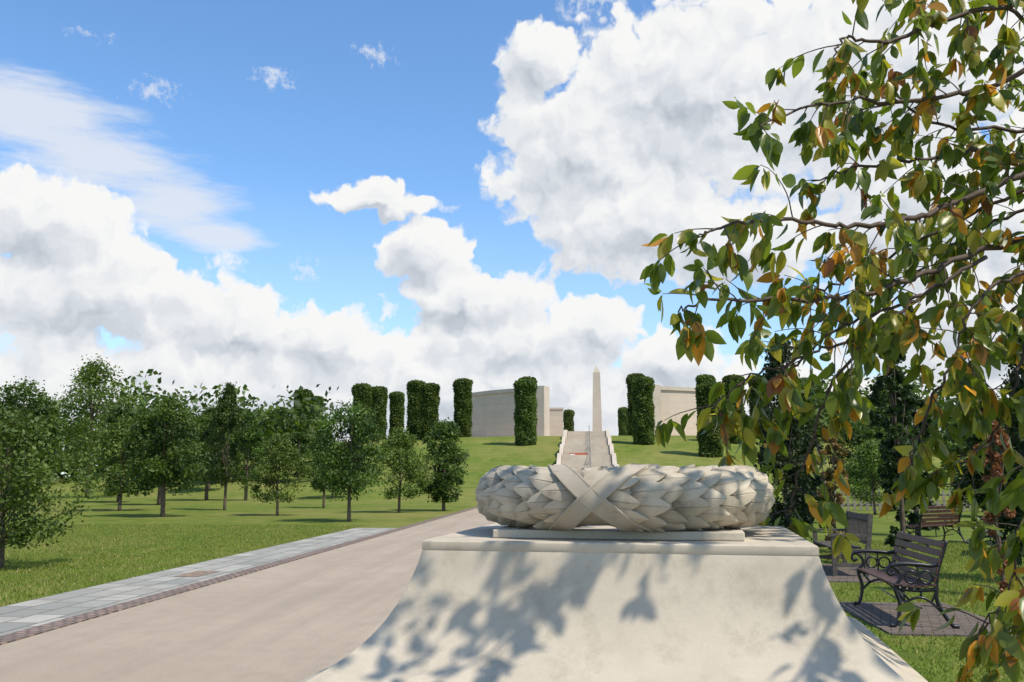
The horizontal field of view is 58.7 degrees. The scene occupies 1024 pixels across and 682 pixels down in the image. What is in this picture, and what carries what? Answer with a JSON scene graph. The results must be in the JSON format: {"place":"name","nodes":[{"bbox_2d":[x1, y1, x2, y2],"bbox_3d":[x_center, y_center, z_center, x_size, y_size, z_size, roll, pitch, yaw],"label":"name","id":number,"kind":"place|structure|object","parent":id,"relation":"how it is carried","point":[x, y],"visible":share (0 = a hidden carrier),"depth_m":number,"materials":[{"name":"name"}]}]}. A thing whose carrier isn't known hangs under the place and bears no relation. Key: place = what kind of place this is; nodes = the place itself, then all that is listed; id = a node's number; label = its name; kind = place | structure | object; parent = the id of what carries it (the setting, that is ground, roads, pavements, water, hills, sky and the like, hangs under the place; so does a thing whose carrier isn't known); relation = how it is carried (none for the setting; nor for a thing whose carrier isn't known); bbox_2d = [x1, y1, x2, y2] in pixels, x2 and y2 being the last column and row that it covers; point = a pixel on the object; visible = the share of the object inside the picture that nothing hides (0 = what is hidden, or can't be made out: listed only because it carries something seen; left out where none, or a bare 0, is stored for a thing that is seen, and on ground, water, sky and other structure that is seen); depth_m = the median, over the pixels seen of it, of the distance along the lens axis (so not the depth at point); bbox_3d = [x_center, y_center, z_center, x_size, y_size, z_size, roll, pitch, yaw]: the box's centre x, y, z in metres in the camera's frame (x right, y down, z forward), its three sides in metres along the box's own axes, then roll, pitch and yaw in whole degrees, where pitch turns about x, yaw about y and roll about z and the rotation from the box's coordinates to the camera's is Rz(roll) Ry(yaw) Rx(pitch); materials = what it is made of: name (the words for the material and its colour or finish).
{"place":"outdoors","nodes":[
{"label":"outdoors","id":0,"kind":"place"},
{"bbox_2d":[0,528,395,635],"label":"flagstone path","id":1,"kind":"structure","parent":0,"point":[17,617],"depth_m":13.34,"materials":[{"name":"grey stone"}]},
{"bbox_2d":[177,571,217,576],"bbox_3d":[-5.156,3.814,14.928,0.400,0.001,0.900,-1,-8,5],"label":"drain cover","id":2,"kind":"object","parent":1,"relation":"on","point":[195,573],"visible":1,"depth_m":14.94,"materials":[{"name":"metal"}]},
{"bbox_2d":[0,508,495,681],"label":"gravel road","id":3,"kind":"structure","parent":0,"point":[299,620],"depth_m":9.70,"materials":[{"name":"beige gravel"}]},
{"bbox_2d":[300,523,927,681],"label":"stone plinth","id":4,"kind":"structure","parent":3,"relation":"on","point":[495,602],"depth_m":2.65,"materials":[{"name":"stone"}]},
{"bbox_2d":[475,463,774,532],"bbox_3d":[0.400,0.559,3.302,1.070,0.219,1.073,-2,-9,11],"label":"stone wreath","id":5,"kind":"object","parent":4,"relation":"on","point":[633,497],"visible":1,"depth_m":2.86,"materials":[{"name":"white stone"}]},
{"bbox_2d":[0,435,1023,681],"bbox_3d":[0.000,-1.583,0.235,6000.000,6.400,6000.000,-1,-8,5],"label":"grass ground","id":6,"kind":"structure","parent":0,"point":[374,509],"depth_m":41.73,"materials":[{"name":"green plant"}]},
{"bbox_2d":[0,376,68,508],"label":"deciduous tree","id":7,"kind":"object","parent":6,"relation":"on","point":[39,403],"visible":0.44,"depth_m":44.02,"materials":[{"name":"green plant"}]},
{"bbox_2d":[0,409,112,568],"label":"deciduous tree","id":8,"kind":"object","parent":6,"relation":"on","point":[16,499],"visible":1,"depth_m":16.05,"materials":[{"name":"green plant"}]},
{"bbox_2d":[42,353,158,497],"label":"deciduous tree","id":9,"kind":"object","parent":6,"relation":"on","point":[89,378],"visible":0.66,"depth_m":68.80,"materials":[{"name":"green plant"}]},
{"bbox_2d":[64,416,155,510],"bbox_3d":[-18.398,5.776,42.640,3.684,4.530,4.818,-7,-11,40],"label":"deciduous tree","id":10,"kind":"object","parent":6,"relation":"on","point":[111,441],"visible":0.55,"depth_m":42.29,"materials":[{"name":"green plant"}]},
{"bbox_2d":[97,403,144,501],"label":"deciduous tree","id":11,"kind":"object","parent":6,"relation":"on","point":[120,411],"visible":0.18,"depth_m":56.66,"materials":[{"name":"green plant"}]},
{"bbox_2d":[131,404,184,504],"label":"deciduous tree","id":12,"kind":"object","parent":6,"relation":"on","point":[159,495],"visible":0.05,"depth_m":51.07,"materials":[{"name":"green plant"}]},
{"bbox_2d":[113,392,214,516],"bbox_3d":[-13.716,4.591,36.599,4.293,5.079,3.325,-7,-11,40],"label":"deciduous tree","id":13,"kind":"object","parent":6,"relation":"on","point":[161,469],"visible":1,"depth_m":36.21,"materials":[{"name":"green plant"}]},
{"bbox_2d":[172,411,244,499],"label":"deciduous tree","id":14,"kind":"object","parent":6,"relation":"on","point":[202,433],"visible":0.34,"depth_m":60.96,"materials":[{"name":"green plant"}]},
{"bbox_2d":[193,406,230,490],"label":"deciduous tree","id":15,"kind":"object","parent":6,"relation":"on","point":[208,410],"visible":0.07,"depth_m":73.76,"materials":[{"name":"green plant"}]},
{"bbox_2d":[204,382,248,509],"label":"deciduous tree","id":16,"kind":"object","parent":6,"relation":"on","point":[227,403],"visible":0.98,"depth_m":43.52,"materials":[{"name":"green plant"}]},
{"bbox_2d":[0,507,476,644],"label":"sett edging","id":17,"kind":"object","parent":6,"relation":"on","point":[26,633],"visible":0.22,"depth_m":12.28,"materials":[{"name":"grey stone"}]},
{"bbox_2d":[220,412,272,499],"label":"deciduous tree","id":18,"kind":"object","parent":6,"relation":"on","point":[255,434],"visible":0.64,"depth_m":61.02,"materials":[{"name":"green plant"}]},
{"bbox_2d":[238,433,320,515],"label":"deciduous tree","id":19,"kind":"object","parent":6,"relation":"on","point":[281,447],"visible":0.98,"depth_m":37.39,"materials":[{"name":"green plant"}]},
{"bbox_2d":[282,430,316,476],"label":"deciduous tree","id":20,"kind":"object","parent":6,"relation":"on","point":[297,437],"visible":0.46,"depth_m":76.88,"materials":[{"name":"green plant"}]},
{"bbox_2d":[297,392,309,430],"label":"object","id":21,"kind":"object","parent":6,"relation":"on","point":[301,398],"visible":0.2,"depth_m":114.80,"materials":[{"name":"green plant"}]},
{"bbox_2d":[292,389,313,430],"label":"ivy foliage","id":22,"kind":"object","parent":21,"relation":"attached to","point":[306,394],"visible":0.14,"depth_m":114.92,"materials":[{"name":"green plant"}]},
{"bbox_2d":[306,421,336,507],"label":"deciduous tree","id":23,"kind":"object","parent":6,"relation":"on","point":[316,484],"visible":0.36,"depth_m":46.44,"materials":[{"name":"green plant"}]},
{"bbox_2d":[304,440,352,497],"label":"deciduous tree","id":24,"kind":"object","parent":6,"relation":"on","point":[323,468],"visible":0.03,"depth_m":63.99,"materials":[{"name":"green plant"}]},
{"bbox_2d":[300,398,392,521],"bbox_3d":[-5.834,4.287,32.561,3.360,4.469,2.602,6,-11,-36],"label":"deciduous tree","id":25,"kind":"object","parent":6,"relation":"on","point":[358,432],"visible":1,"depth_m":32.38,"materials":[{"name":"green plant"}]},
{"bbox_2d":[355,386,370,440],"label":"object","id":26,"kind":"object","parent":6,"relation":"on","point":[359,396],"visible":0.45,"depth_m":111.22,"materials":[{"name":"green plant"}]},
{"bbox_2d":[351,382,372,442],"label":"ivy foliage","id":27,"kind":"object","parent":26,"relation":"on","point":[365,386],"visible":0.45,"depth_m":111.29,"materials":[{"name":"green plant"}]},
{"bbox_2d":[371,390,385,439],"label":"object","id":28,"kind":"object","parent":6,"relation":"on","point":[379,408],"visible":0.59,"depth_m":123.18,"materials":[{"name":"green plant"}]},
{"bbox_2d":[370,386,387,439],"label":"ivy foliage","id":29,"kind":"object","parent":28,"relation":"on","point":[378,404],"visible":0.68,"depth_m":123.11,"materials":[{"name":"green plant"}]},
{"bbox_2d":[390,395,402,438],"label":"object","id":30,"kind":"object","parent":6,"relation":"on","point":[396,403],"visible":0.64,"depth_m":127.03,"materials":[{"name":"green plant"}]},
{"bbox_2d":[388,391,404,436],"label":"ivy foliage","id":31,"kind":"object","parent":30,"relation":"on","point":[401,410],"visible":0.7,"depth_m":127.03,"materials":[{"name":"green plant"}]},
{"bbox_2d":[362,427,434,512],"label":"deciduous tree","id":32,"kind":"object","parent":6,"relation":"on","point":[399,442],"visible":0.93,"depth_m":40.48,"materials":[{"name":"green plant"}]},
{"bbox_2d":[408,384,420,438],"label":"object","id":33,"kind":"object","parent":6,"relation":"on","point":[414,409],"visible":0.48,"depth_m":113.56,"materials":[{"name":"green plant"}]},
{"bbox_2d":[405,379,425,438],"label":"ivy foliage","id":34,"kind":"object","parent":33,"relation":"attached to","point":[415,382],"visible":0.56,"depth_m":113.56,"materials":[{"name":"green plant"}]},
{"bbox_2d":[422,385,437,439],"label":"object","id":35,"kind":"object","parent":6,"relation":"on","point":[432,392],"visible":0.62,"depth_m":109.42,"materials":[{"name":"green plant"}]},
{"bbox_2d":[419,383,440,439],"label":"ivy foliage","id":36,"kind":"object","parent":35,"relation":"on","point":[422,411],"visible":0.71,"depth_m":109.42,"materials":[{"name":"green plant"}]},
{"bbox_2d":[412,417,469,510],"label":"deciduous tree","id":37,"kind":"object","parent":6,"relation":"on","point":[442,433],"visible":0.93,"depth_m":42.29,"materials":[{"name":"green plant"}]},
{"bbox_2d":[455,381,469,436],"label":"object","id":38,"kind":"object","parent":6,"relation":"on","point":[461,396],"visible":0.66,"depth_m":113.10,"materials":[{"name":"green plant"}]},
{"bbox_2d":[452,378,472,436],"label":"ivy foliage","id":39,"kind":"object","parent":38,"relation":"attached to","point":[456,412],"visible":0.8,"depth_m":113.19,"materials":[{"name":"green plant"}]},
{"bbox_2d":[12,362,1013,483],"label":"distant trees","id":40,"kind":"object","parent":6,"relation":"on","point":[272,422],"visible":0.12,"depth_m":103.92,"materials":[{"name":"green plant"}]},
{"bbox_2d":[516,383,534,444],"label":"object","id":41,"kind":"object","parent":6,"relation":"on","point":[526,391],"visible":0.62,"depth_m":96.42,"materials":[{"name":"green plant"}]},
{"bbox_2d":[513,379,537,445],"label":"ivy foliage","id":42,"kind":"object","parent":41,"relation":"on","point":[527,406],"visible":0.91,"depth_m":96.40,"materials":[{"name":"green plant"}]},
{"bbox_2d":[564,412,571,429],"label":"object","id":43,"kind":"object","parent":6,"relation":"on","point":[568,413],"visible":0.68,"depth_m":166.64,"materials":[{"name":"green plant"}]},
{"bbox_2d":[563,410,574,430],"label":"ivy foliage","id":44,"kind":"object","parent":43,"relation":"attached to","point":[566,420],"visible":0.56,"depth_m":166.69,"materials":[{"name":"green plant"}]},
{"bbox_2d":[569,453,587,454],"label":"red barrier sign","id":45,"kind":"object","parent":6,"relation":"on","point":[578,453],"visible":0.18,"depth_m":81.16,"materials":[{"name":"paint"}]},
{"bbox_2d":[471,385,696,436],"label":"stone memorial","id":46,"kind":"object","parent":6,"relation":"on","point":[493,411],"visible":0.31,"depth_m":127.03,"materials":[{"name":"beige stone"}]},
{"bbox_2d":[592,366,601,430],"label":"stone obelisk","id":47,"kind":"object","parent":46,"relation":"on","point":[597,421],"visible":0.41,"depth_m":148.84,"materials":[{"name":"beige stone"}]},
{"bbox_2d":[554,428,618,468],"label":"stone staircase","id":48,"kind":"structure","parent":6,"relation":"on","point":[597,447],"depth_m":86.18,"materials":[{"name":"stone"}]},
{"bbox_2d":[619,411,627,435],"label":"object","id":49,"kind":"object","parent":6,"relation":"on","point":[622,421],"visible":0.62,"depth_m":165.87,"materials":[{"name":"green plant"}]},
{"bbox_2d":[617,407,628,435],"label":"ivy foliage","id":50,"kind":"object","parent":49,"relation":"attached to","point":[620,425],"visible":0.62,"depth_m":165.80,"materials":[{"name":"green plant"}]},
{"bbox_2d":[633,380,652,443],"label":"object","id":51,"kind":"object","parent":6,"relation":"on","point":[639,406],"visible":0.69,"depth_m":95.40,"materials":[{"name":"green plant"}]},
{"bbox_2d":[631,375,655,444],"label":"ivy foliage","id":52,"kind":"object","parent":51,"relation":"on","point":[647,380],"visible":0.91,"depth_m":95.38,"materials":[{"name":"green plant"}]},
{"bbox_2d":[698,386,719,456],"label":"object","id":53,"kind":"object","parent":6,"relation":"on","point":[706,395],"visible":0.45,"depth_m":85.80,"materials":[{"name":"green plant"}]},
{"bbox_2d":[695,382,723,456],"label":"ivy foliage","id":54,"kind":"object","parent":53,"relation":"on","point":[699,437],"visible":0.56,"depth_m":85.73,"materials":[{"name":"green plant"}]},
{"bbox_2d":[725,378,743,442],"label":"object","id":55,"kind":"object","parent":6,"relation":"on","point":[727,392],"visible":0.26,"depth_m":97.84,"materials":[{"name":"green plant"}]},
{"bbox_2d":[721,374,745,443],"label":"ivy foliage","id":56,"kind":"object","parent":55,"relation":"on","point":[730,376],"visible":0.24,"depth_m":97.84,"materials":[{"name":"green plant"}]},
{"bbox_2d":[751,377,763,438],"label":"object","id":57,"kind":"object","parent":6,"relation":"on","point":[753,391],"visible":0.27,"depth_m":105.59,"materials":[{"name":"green plant"}]},
{"bbox_2d":[748,375,765,438],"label":"ivy foliage","id":58,"kind":"object","parent":57,"relation":"attached to","point":[751,400],"visible":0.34,"depth_m":105.50,"materials":[{"name":"green plant"}]},
{"bbox_2d":[753,340,822,539],"bbox_3d":[5.919,2.273,19.990,1.540,4.779,1.474,2,-9,-12],"label":"conifer tree","id":59,"kind":"object","parent":6,"relation":"on","point":[796,438],"visible":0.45,"depth_m":19.86,"materials":[{"name":"green plant"}]},
{"bbox_2d":[772,411,838,517],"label":"conifer tree","id":60,"kind":"object","parent":6,"relation":"on","point":[804,447],"visible":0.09,"depth_m":31.80,"materials":[{"name":"green plant"}]},
{"bbox_2d":[640,0,1023,681],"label":"cherry tree","id":61,"kind":"object","parent":6,"relation":"on","point":[996,648],"visible":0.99,"depth_m":3.49,"materials":[{"name":"green plant"}]},
{"bbox_2d":[816,437,848,562],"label":"rust brown cypress","id":62,"kind":"object","parent":6,"relation":"on","point":[829,472],"visible":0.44,"depth_m":17.19,"materials":[{"name":"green plant"}]},
{"bbox_2d":[822,564,883,582],"bbox_3d":[5.552,3.889,15.189,1.500,0.070,2.800,-1,-8,5],"label":"paver pad","id":63,"kind":"object","parent":6,"relation":"on","point":[847,574],"visible":0.29,"depth_m":14.64,"materials":[{"name":"grey stone"}]},
{"bbox_2d":[810,511,872,576],"bbox_3d":[5.552,3.388,15.363,0.704,0.981,1.620,-1,-9,8],"label":"wooden bench","id":64,"kind":"object","parent":63,"relation":"on","point":[860,526],"visible":0.69,"depth_m":14.93,"materials":[{"name":"grey wood"}]},
{"bbox_2d":[834,438,889,514],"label":"deciduous tree","id":65,"kind":"object","parent":6,"relation":"on","point":[868,450],"visible":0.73,"depth_m":38.31,"materials":[{"name":"green plant"}]},
{"bbox_2d":[824,420,905,503],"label":"deciduous tree","id":66,"kind":"object","parent":6,"relation":"on","point":[868,432],"visible":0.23,"depth_m":49.95,"materials":[{"name":"green plant"}]},
{"bbox_2d":[866,330,920,555],"bbox_3d":[7.980,2.039,18.922,1.115,4.938,0.967,6,-10,-34],"label":"conifer tree","id":67,"kind":"object","parent":6,"relation":"on","point":[890,457],"visible":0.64,"depth_m":18.85,"materials":[{"name":"green plant"}]},
{"bbox_2d":[835,490,976,511],"bbox_3d":[18.071,7.392,42.206,7.200,0.980,0.090,-2,-9,10],"label":"wooden fence","id":68,"kind":"object","parent":6,"relation":"on","point":[943,495],"visible":0.16,"depth_m":42.38,"materials":[{"name":"grey wood"}]},
{"bbox_2d":[892,383,939,535],"bbox_3d":[11.001,3.257,24.954,1.443,4.273,1.251,-8,-11,42],"label":"conifer tree","id":69,"kind":"object","parent":6,"relation":"on","point":[917,428],"visible":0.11,"depth_m":24.85,"materials":[{"name":"green plant"}]},
{"bbox_2d":[839,602,1012,636],"bbox_3d":[4.646,3.170,10.350,1.400,0.070,2.400,-1,-8,5],"label":"paver pad","id":70,"kind":"object","parent":6,"relation":"on","point":[882,616],"visible":0.5,"depth_m":10.15,"materials":[{"name":"grey stone"}]},
{"bbox_2d":[851,531,959,628],"bbox_3d":[4.458,2.698,10.487,0.708,0.910,1.760,-1,-9,8],"label":"park bench","id":71,"kind":"object","parent":70,"relation":"on","point":[894,578],"visible":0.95,"depth_m":10.04,"materials":[{"name":"black metal"}]},
{"bbox_2d":[905,505,968,546],"bbox_3d":[9.936,4.327,21.448,1.660,0.910,0.708,6,-10,-33],"label":"park bench","id":72,"kind":"object","parent":6,"relation":"on","point":[939,517],"visible":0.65,"depth_m":21.30,"materials":[{"name":"brown wood"}]},
{"bbox_2d":[940,419,1003,496],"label":"deciduous tree","id":73,"kind":"object","parent":6,"relation":"on","point":[959,451],"visible":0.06,"depth_m":47.73,"materials":[{"name":"green plant"}]},
{"bbox_2d":[945,396,1008,512],"bbox_3d":[19.221,4.627,36.154,2.948,4.876,3.080,2,-9,-16],"label":"conifer tree","id":74,"kind":"object","parent":6,"relation":"on","point":[979,497],"visible":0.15,"depth_m":36.23,"materials":[{"name":"green plant"}]},
{"bbox_2d":[971,515,1001,545],"bbox_3d":[9.923,3.944,18.872,0.708,0.910,1.660,-4,-10,27],"label":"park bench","id":75,"kind":"object","parent":6,"relation":"on","point":[988,536],"visible":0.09,"depth_m":18.20,"materials":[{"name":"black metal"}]},
{"bbox_2d":[973,411,1015,592],"bbox_3d":[6.602,2.223,12.394,0.534,2.660,0.458,3,-9,-18],"label":"rust brown cypress","id":76,"kind":"object","parent":6,"relation":"on","point":[991,518],"visible":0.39,"depth_m":12.42,"materials":[{"name":"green plant"}]},
{"bbox_2d":[983,324,1023,567],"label":"conifer tree","id":77,"kind":"object","parent":6,"relation":"on","point":[1014,434],"visible":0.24,"depth_m":14.24,"materials":[{"name":"green plant"}]},
{"bbox_2d":[999,426,1023,530],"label":"conifer tree","id":78,"kind":"object","parent":6,"relation":"on","point":[1014,447],"visible":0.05,"depth_m":21.68,"materials":[{"name":"green plant"}]},
{"bbox_2d":[0,0,1023,476],"label":"sky","id":79,"kind":"structure","parent":0,"point":[266,196],"materials":[{"name":"blue"}]},
{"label":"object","id":80,"kind":"object","parent":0,"visible":0},
{"bbox_2d":[273,406,287,412],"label":"ivy foliage","id":81,"kind":"object","parent":80,"relation":"attached to","point":[284,408],"visible":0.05,"depth_m":142.65,"materials":[{"name":"green plant"}]},
{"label":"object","id":82,"kind":"object","parent":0,"visible":0},
{"bbox_2d":[313,395,323,434],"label":"ivy foliage","id":83,"kind":"object","parent":82,"relation":"attached to","point":[322,402],"visible":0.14,"depth_m":137.33,"materials":[{"name":"green plant"}]},
{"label":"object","id":84,"kind":"object","parent":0,"visible":0},
{"bbox_2d":[518,376,537,433],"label":"ivy foliage","id":85,"kind":"object","parent":84,"relation":"attached to","point":[536,381],"visible":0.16,"depth_m":113.05,"materials":[{"name":"green plant"}]},
{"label":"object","id":86,"kind":"object","parent":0,"visible":0},
{"bbox_2d":[625,373,643,435],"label":"ivy foliage","id":87,"kind":"object","parent":86,"relation":"attached to","point":[628,379],"visible":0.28,"depth_m":111.80,"materials":[{"name":"green plant"}]},
{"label":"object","id":88,"kind":"object","parent":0,"visible":0},
{"bbox_2d":[694,374,716,427],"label":"ivy foliage","id":89,"kind":"object","parent":88,"relation":"attached to","point":[707,376],"visible":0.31,"depth_m":111.13,"materials":[{"name":"green plant"}]},
{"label":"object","id":90,"kind":"object","parent":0,"visible":0},
{"bbox_2d":[799,377,817,435],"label":"ivy foliage","id":91,"kind":"object","parent":90,"relation":"attached to","point":[803,397],"visible":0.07,"depth_m":109.82,"materials":[{"name":"green plant"}]},
{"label":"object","id":92,"kind":"object","parent":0,"visible":0},
{"bbox_2d":[875,384,889,441],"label":"ivy foliage","id":93,"kind":"object","parent":92,"relation":"attached to","point":[883,402],"visible":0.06,"depth_m":115.76,"materials":[{"name":"green plant"}]}
]}

